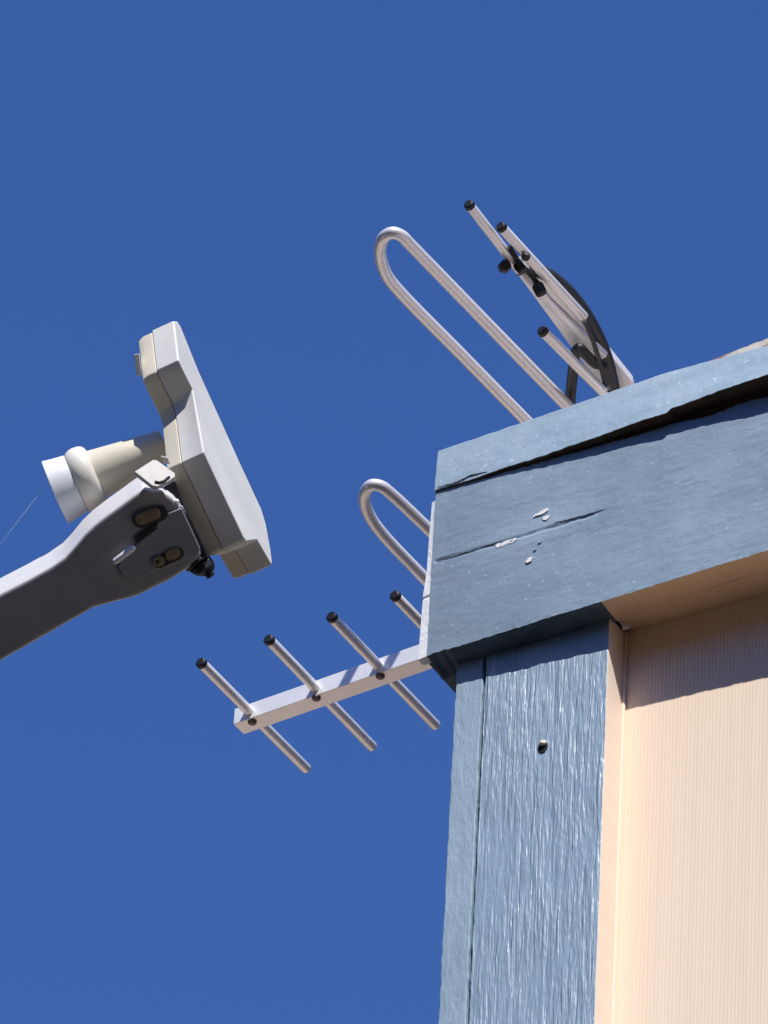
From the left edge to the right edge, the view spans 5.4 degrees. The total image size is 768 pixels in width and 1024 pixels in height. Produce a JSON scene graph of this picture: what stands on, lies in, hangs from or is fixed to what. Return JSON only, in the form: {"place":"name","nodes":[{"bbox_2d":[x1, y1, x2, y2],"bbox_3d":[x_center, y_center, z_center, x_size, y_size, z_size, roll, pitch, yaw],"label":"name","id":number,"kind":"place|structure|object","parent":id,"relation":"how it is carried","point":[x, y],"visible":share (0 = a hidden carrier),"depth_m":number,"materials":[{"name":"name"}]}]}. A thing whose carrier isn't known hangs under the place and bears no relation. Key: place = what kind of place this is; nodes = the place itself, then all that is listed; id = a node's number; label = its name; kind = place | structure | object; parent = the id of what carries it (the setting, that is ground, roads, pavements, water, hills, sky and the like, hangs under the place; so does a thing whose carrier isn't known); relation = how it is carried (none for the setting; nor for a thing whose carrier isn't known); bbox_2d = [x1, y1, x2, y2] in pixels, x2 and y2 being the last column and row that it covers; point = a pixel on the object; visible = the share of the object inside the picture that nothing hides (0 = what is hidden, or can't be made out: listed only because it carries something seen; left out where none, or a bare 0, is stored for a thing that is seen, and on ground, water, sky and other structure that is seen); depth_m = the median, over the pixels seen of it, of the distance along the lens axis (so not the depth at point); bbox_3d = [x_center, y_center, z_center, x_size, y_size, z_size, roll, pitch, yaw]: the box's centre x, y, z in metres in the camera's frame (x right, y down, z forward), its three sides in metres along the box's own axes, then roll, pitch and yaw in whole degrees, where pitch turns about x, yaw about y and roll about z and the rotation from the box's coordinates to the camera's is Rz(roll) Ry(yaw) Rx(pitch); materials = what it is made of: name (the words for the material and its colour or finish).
{"place":"outdoors","nodes":[
{"label":"outdoors","id":0,"kind":"place"},
{"bbox_2d":[0,321,271,659],"bbox_3d":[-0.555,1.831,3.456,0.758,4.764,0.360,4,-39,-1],"label":"satellite dish","id":1,"kind":"object","parent":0,"point":[150,524],"visible":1,"depth_m":4.75,"materials":[{"name":"white plastic"}]},
{"bbox_2d":[0,0,767,1023],"label":"sky","id":2,"kind":"structure","parent":0,"point":[231,172],"materials":[{"name":"blue"}]},
{"bbox_2d":[418,338,767,1023],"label":"house","id":3,"kind":"structure","parent":0,"point":[593,648],"depth_m":4.72,"materials":[{"name":"blue wood"}]},
{"bbox_2d":[196,200,634,772],"bbox_3d":[0.040,0.000,5.120,0.315,0.228,0.336,-18,-43,24],"label":"tv antenna","id":4,"kind":"object","parent":3,"relation":"attached to","point":[602,370],"visible":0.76,"depth_m":5.10,"materials":[{"name":"metal"}]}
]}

